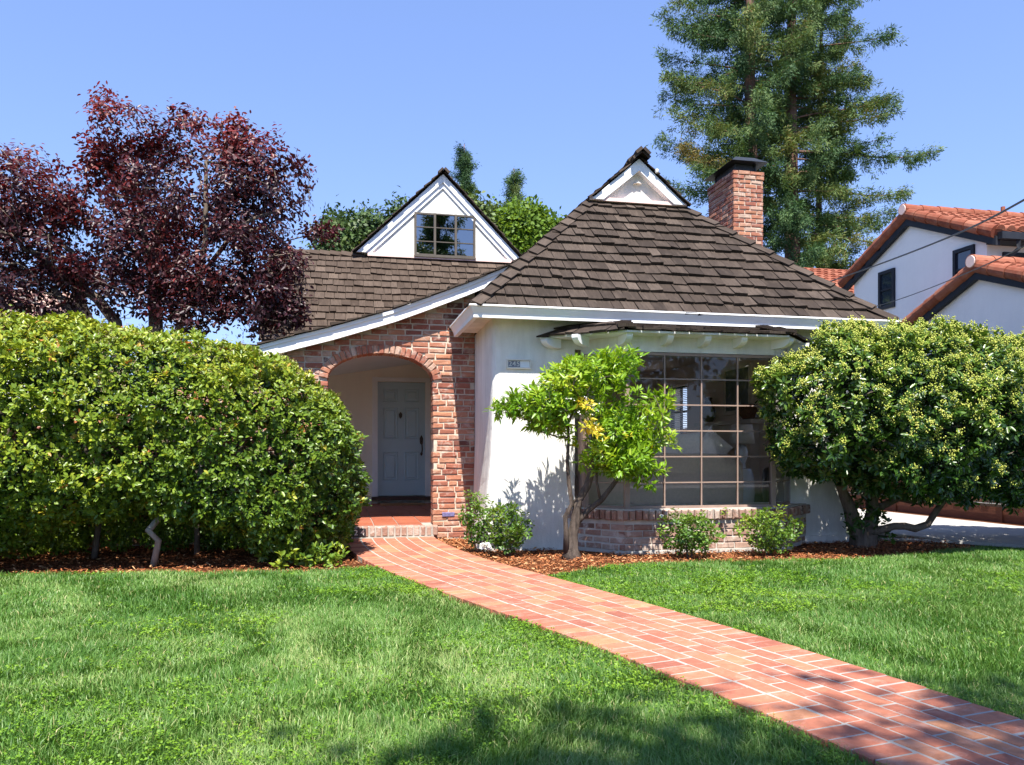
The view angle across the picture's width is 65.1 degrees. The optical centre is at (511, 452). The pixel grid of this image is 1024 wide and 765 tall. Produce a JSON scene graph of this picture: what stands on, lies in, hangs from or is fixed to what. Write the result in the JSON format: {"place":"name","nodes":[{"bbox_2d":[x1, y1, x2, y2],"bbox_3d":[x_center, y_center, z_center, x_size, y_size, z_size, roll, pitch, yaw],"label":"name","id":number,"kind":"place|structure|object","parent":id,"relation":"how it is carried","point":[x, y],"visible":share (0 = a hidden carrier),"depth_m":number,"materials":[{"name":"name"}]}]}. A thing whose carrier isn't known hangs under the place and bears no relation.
{"place":"outdoors","nodes":[
{"label":"outdoors","id":0,"kind":"place"},
{"bbox_2d":[2,291,104,412],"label":"house","id":1,"kind":"structure","parent":0,"point":[78,305],"depth_m":25.23,"materials":[{"name":"paint"}]},
{"bbox_2d":[0,561,1023,764],"bbox_3d":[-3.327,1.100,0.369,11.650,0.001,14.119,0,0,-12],"label":"lawn","id":2,"kind":"structure","parent":0,"point":[429,715],"depth_m":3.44,"materials":[{"name":"plant"}]},
{"bbox_2d":[0,674,1023,764],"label":"grass","id":3,"kind":"structure","parent":2,"relation":"on","point":[718,743],"depth_m":2.95,"materials":[{"name":"green plant"}]},
{"bbox_2d":[0,544,1023,625],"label":"grass","id":4,"kind":"structure","parent":2,"relation":"on","point":[947,566],"depth_m":6.57,"materials":[{"name":"green plant"}]},
{"bbox_2d":[0,546,1023,764],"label":"clover","id":5,"kind":"object","parent":2,"relation":"on","point":[626,663],"visible":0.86,"depth_m":3.87,"materials":[{"name":"green plant"}]},
{"bbox_2d":[0,0,1023,427],"label":"sky","id":6,"kind":"structure","parent":0,"point":[380,95],"materials":[{"name":"blue"}]},
{"bbox_2d":[347,537,1023,764],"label":"garden path","id":7,"kind":"structure","parent":0,"point":[882,718],"depth_m":3.93,"materials":[{"name":"brick"}]},
{"bbox_2d":[754,467,783,501],"bbox_3d":[3.427,0.560,10.667,0.460,0.740,0.580,0,0,-12],"label":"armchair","id":8,"kind":"object","parent":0,"point":[763,496],"visible":0.22,"depth_m":10.38,"materials":[{"name":"wood"}]},
{"bbox_2d":[804,203,1023,504],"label":"neighbor house","id":9,"kind":"structure","parent":0,"point":[992,293],"depth_m":17.05,"materials":[{"name":"paint"}]},
{"bbox_2d":[878,268,894,309],"bbox_3d":[8.888,-3.855,19.030,0.070,0.910,0.560,0,0,-12],"label":"window","id":10,"kind":"structure","parent":9,"relation":"in","point":[886,279],"depth_m":19.03,"materials":[{"name":"grey glass"}]},
{"bbox_2d":[952,244,974,276],"bbox_3d":[9.392,-3.810,16.679,0.070,0.880,0.570,0,0,-12],"label":"window","id":11,"kind":"structure","parent":9,"relation":"in","point":[959,256],"depth_m":16.78,"materials":[{"name":"grey glass"}]},
{"bbox_2d":[1002,252,1023,257],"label":"window","id":12,"kind":"structure","parent":9,"relation":"in","point":[1017,254],"depth_m":16.20,"materials":[{"name":"grey"}]},
{"bbox_2d":[878,537,953,542],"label":"path","id":13,"kind":"structure","parent":0,"point":[910,539],"depth_m":9.93,"materials":[{"name":"concrete"}]},
{"bbox_2d":[846,530,1022,548],"bbox_3d":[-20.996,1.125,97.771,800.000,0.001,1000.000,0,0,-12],"label":"ground","id":14,"kind":"structure","parent":0,"point":[847,532],"depth_m":9.78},
{"bbox_2d":[3,304,184,413],"bbox_3d":[-8.057,-0.735,15.280,2.075,3.757,4.828,0,0,44],"label":"green shrub","id":15,"kind":"object","parent":14,"relation":"on","point":[79,367],"visible":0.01,"depth_m":15.05,"materials":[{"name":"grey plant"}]},
{"bbox_2d":[0,142,231,368],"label":"plum tree","id":16,"kind":"object","parent":14,"relation":"on","point":[55,216],"visible":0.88,"depth_m":10.92,"materials":[{"name":"purple plant"}]},
{"bbox_2d":[0,543,364,575],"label":"mulch bed","id":17,"kind":"object","parent":14,"relation":"on","point":[142,561],"depth_m":8.06,"materials":[{"name":"brown wood"}]},
{"bbox_2d":[0,413,174,546],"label":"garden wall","id":18,"kind":"structure","parent":17,"relation":"on","point":[112,446],"depth_m":9.42,"materials":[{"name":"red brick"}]},
{"bbox_2d":[0,309,372,569],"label":"hedge","id":19,"kind":"object","parent":17,"relation":"on","point":[122,495],"visible":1,"depth_m":7.45,"materials":[{"name":"green plant"}]},
{"bbox_2d":[48,80,344,407],"bbox_3d":[-4.794,-2.031,11.754,4.600,6.324,2.330,0,0,-12],"label":"plum tree","id":20,"kind":"object","parent":14,"relation":"on","point":[163,271],"visible":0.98,"depth_m":11.42,"materials":[{"name":"purple plant"}]},
{"bbox_2d":[302,185,409,251],"bbox_3d":[-6.036,-4.895,33.547,5.700,12.044,3.898,0,0,-12],"label":"oak tree","id":21,"kind":"object","parent":14,"relation":"on","point":[360,227],"visible":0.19,"depth_m":32.34,"materials":[{"name":"green plant"}]},
{"bbox_2d":[449,141,479,199],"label":"conifer","id":22,"kind":"object","parent":14,"relation":"on","point":[463,166],"visible":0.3,"depth_m":40.19,"materials":[{"name":"green plant"}]},
{"bbox_2d":[460,184,545,231],"bbox_3d":[-0.076,-4.997,33.739,8.179,12.258,4.254,0,0,-12],"label":"oak tree","id":23,"kind":"object","parent":14,"relation":"on","point":[488,208],"visible":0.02,"depth_m":32.62,"materials":[{"name":"green plant"}]},
{"bbox_2d":[500,166,526,206],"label":"conifer","id":24,"kind":"object","parent":14,"relation":"on","point":[513,181],"visible":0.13,"depth_m":42.84,"materials":[{"name":"green plant"}]},
{"bbox_2d":[492,193,566,253],"bbox_3d":[0.805,-4.634,32.301,4.448,11.512,3.008,0,0,-12],"label":"birch tree","id":25,"kind":"object","parent":14,"relation":"on","point":[524,228],"visible":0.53,"depth_m":31.62,"materials":[{"name":"green plant"}]},
{"bbox_2d":[177,146,898,554],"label":"cottage","id":26,"kind":"structure","parent":14,"relation":"on","point":[439,298],"depth_m":10.01,"materials":[{"name":"white paint"}]},
{"bbox_2d":[371,377,430,500],"bbox_3d":[-1.968,-0.237,14.283,1.050,2.175,0.195,0,0,-12],"label":"front door","id":27,"kind":"structure","parent":26,"relation":"in","point":[400,408],"depth_m":14.33,"materials":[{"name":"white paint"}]},
{"bbox_2d":[380,503,425,505],"bbox_3d":[-1.888,0.899,13.863,0.770,0.018,0.400,0,0,-12],"label":"doormat","id":28,"kind":"object","parent":26,"relation":"on","point":[389,504],"visible":1,"depth_m":13.71,"materials":[{"name":"brown fabric"}]},
{"bbox_2d":[506,358,530,368],"bbox_3d":[0.077,-0.990,9.001,0.280,0.110,0.029,0,0,-12],"label":"house number sign","id":29,"kind":"object","parent":26,"relation":"attached to","point":[518,363],"visible":1,"depth_m":9.00,"materials":[{"name":"beige paint"}]},
{"bbox_2d":[575,453,742,504],"bbox_3d":[1.729,0.470,10.072,2.110,0.920,0.970,0,0,-12],"label":"sofa","id":30,"kind":"object","parent":26,"relation":"on","point":[684,469],"visible":0.27,"depth_m":9.66,"materials":[{"name":"beige fabric"}]},
{"bbox_2d":[649,433,680,452],"bbox_3d":[1.893,-0.060,10.000,0.487,0.460,0.204,0,0,-12],"label":"pillow","id":31,"kind":"object","parent":30,"relation":"on","point":[668,449],"visible":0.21,"depth_m":9.94,"materials":[{"name":"beige fabric"}]},
{"bbox_2d":[679,432,702,452],"bbox_3d":[2.231,-0.050,10.093,0.480,0.453,0.203,0,0,-12],"label":"pillow","id":32,"kind":"object","parent":30,"relation":"on","point":[689,442],"visible":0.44,"depth_m":10.02,"materials":[{"name":"beige fabric"}]},
{"bbox_2d":[698,427,732,453],"bbox_3d":[2.532,-0.050,10.117,0.565,0.548,0.222,0,0,-12],"label":"pillow","id":33,"kind":"object","parent":30,"relation":"on","point":[713,442],"visible":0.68,"depth_m":10.05,"materials":[{"name":"beige fabric"}]},
{"bbox_2d":[671,385,686,433],"bbox_3d":[3.006,-0.720,14.284,0.064,0.900,0.766,0,0,-12],"label":"side window","id":34,"kind":"structure","parent":26,"relation":"in","point":[680,388],"depth_m":14.28,"materials":[{"name":"glass"}]},
{"bbox_2d":[584,351,792,508],"bbox_3d":[2.184,-0.224,9.194,2.735,1.759,0.577,0,0,-16],"label":"bay window","id":35,"kind":"structure","parent":26,"relation":"in","point":[772,481],"depth_m":9.01,"materials":[{"name":"beige wood"}]},
{"bbox_2d":[694,419,764,492],"bbox_3d":[3.273,0.230,12.235,0.218,1.400,1.850,0,0,-12],"label":"fireplace","id":36,"kind":"object","parent":26,"relation":"on","point":[752,463],"visible":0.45,"depth_m":11.50,"materials":[{"name":"beige"}]},
{"bbox_2d":[702,397,714,422],"bbox_3d":[3.143,-0.671,12.846,0.220,0.400,0.220,0,0,-12],"label":"vase","id":37,"kind":"object","parent":36,"relation":"on","point":[708,413],"visible":0.9,"depth_m":12.78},
{"bbox_2d":[739,404,756,418],"bbox_3d":[3.412,-0.581,11.595,0.260,0.220,0.260,0,0,-12],"label":"round pot","id":38,"kind":"object","parent":36,"relation":"on","point":[747,412],"visible":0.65,"depth_m":11.50,"materials":[{"name":"brown ceramic"}]},
{"bbox_2d":[723,362,752,415],"bbox_3d":[3.395,-0.940,12.082,0.043,0.740,0.840,0,0,-12],"label":"painting","id":39,"kind":"object","parent":26,"relation":"attached to","point":[745,388],"visible":0.7,"depth_m":12.04,"materials":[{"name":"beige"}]},
{"bbox_2d":[743,468,754,501],"bbox_3d":[2.990,0.570,10.461,0.340,0.720,0.337,0,0,-12],"label":"garden stool","id":40,"kind":"object","parent":26,"relation":"on","point":[748,491],"visible":0.32,"depth_m":10.31,"materials":[{"name":"white ceramic"}]},
{"bbox_2d":[728,424,754,467],"bbox_3d":[2.990,-0.075,10.461,0.340,0.570,0.340,0,0,-12],"label":"table lamp","id":41,"kind":"object","parent":40,"relation":"on","point":[745,437],"visible":0.77,"depth_m":10.36,"materials":[{"name":"white ceramic"}]},
{"bbox_2d":[831,199,1023,280],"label":"power cable","id":42,"kind":"object","parent":26,"relation":"attached to","point":[1001,212],"visible":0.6,"depth_m":10.88,"materials":[{"name":"black rubber"}]},
{"bbox_2d":[877,246,1023,305],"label":"power cable","id":43,"kind":"object","parent":26,"relation":"attached to","point":[957,276],"visible":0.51,"depth_m":10.33,"materials":[{"name":"black rubber"}]},
{"bbox_2d":[437,536,973,575],"bbox_3d":[1.965,1.108,10.854,6.400,0.001,7.600,0,0,-12],"label":"mulch bed","id":44,"kind":"object","parent":14,"relation":"on","point":[653,558],"depth_m":8.61,"materials":[{"name":"brown wood"}]},
{"bbox_2d":[458,489,494,553],"bbox_3d":[-0.379,0.754,8.706,0.432,0.716,0.353,0,0,-12],"label":"rose bush","id":45,"kind":"object","parent":44,"relation":"on","point":[477,530],"visible":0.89,"depth_m":8.67,"materials":[{"name":"green plant"}]},
{"bbox_2d":[480,500,534,556],"bbox_3d":[-0.051,0.800,8.468,0.644,0.624,0.486,0,0,-12],"label":"rose bush","id":46,"kind":"object","parent":44,"relation":"on","point":[516,531],"visible":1,"depth_m":8.42,"materials":[{"name":"green plant"}]},
{"bbox_2d":[483,343,680,560],"bbox_3d":[0.724,0.000,8.266,2.035,2.280,1.194,0,0,-12],"label":"orange tree","id":47,"kind":"object","parent":44,"relation":"on","point":[628,452],"visible":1,"depth_m":8.13,"materials":[{"name":"green plant"}]},
{"bbox_2d":[657,507,725,558],"bbox_3d":[1.852,0.844,8.303,0.700,0.534,0.632,0,0,24],"label":"rose bush","id":48,"kind":"object","parent":44,"relation":"on","point":[689,534],"visible":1,"depth_m":8.25,"materials":[{"name":"green plant"}]},
{"bbox_2d":[720,504,805,556],"bbox_3d":[2.708,0.829,8.551,0.765,0.574,0.802,0,0,-12],"label":"rose bush","id":49,"kind":"object","parent":44,"relation":"on","point":[766,528],"visible":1,"depth_m":8.43,"materials":[{"name":"green plant"}]},
{"bbox_2d":[750,312,1023,547],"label":"berry bush","id":50,"kind":"object","parent":44,"relation":"on","point":[978,453],"visible":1,"depth_m":8.16,"materials":[{"name":"green plant"}]},
{"bbox_2d":[645,0,826,223],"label":"redwood tree","id":51,"kind":"object","parent":14,"relation":"on","point":[748,37],"visible":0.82,"depth_m":31.98,"materials":[{"name":"green plant"}]},
{"bbox_2d":[674,0,947,269],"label":"redwood tree","id":52,"kind":"object","parent":14,"relation":"on","point":[792,241],"visible":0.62,"depth_m":33.83,"materials":[{"name":"green plant"}]},
{"bbox_2d":[774,0,883,268],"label":"redwood tree","id":53,"kind":"object","parent":14,"relation":"on","point":[816,207],"visible":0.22,"depth_m":35.75,"materials":[{"name":"green plant"}]},
{"bbox_2d":[683,411,1023,524],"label":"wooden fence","id":54,"kind":"object","parent":14,"relation":"on","point":[990,513],"visible":0.02,"depth_m":12.88,"materials":[{"name":"brown wood"}]},
{"bbox_2d":[846,509,1023,547],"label":"driveway","id":55,"kind":"structure","parent":0,"point":[958,531],"depth_m":10.82,"materials":[{"name":"concrete"}]},
{"bbox_2d":[858,508,1023,526],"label":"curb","id":56,"kind":"object","parent":55,"relation":"on","point":[956,518],"depth_m":12.87,"materials":[{"name":"grey concrete"}]}
]}

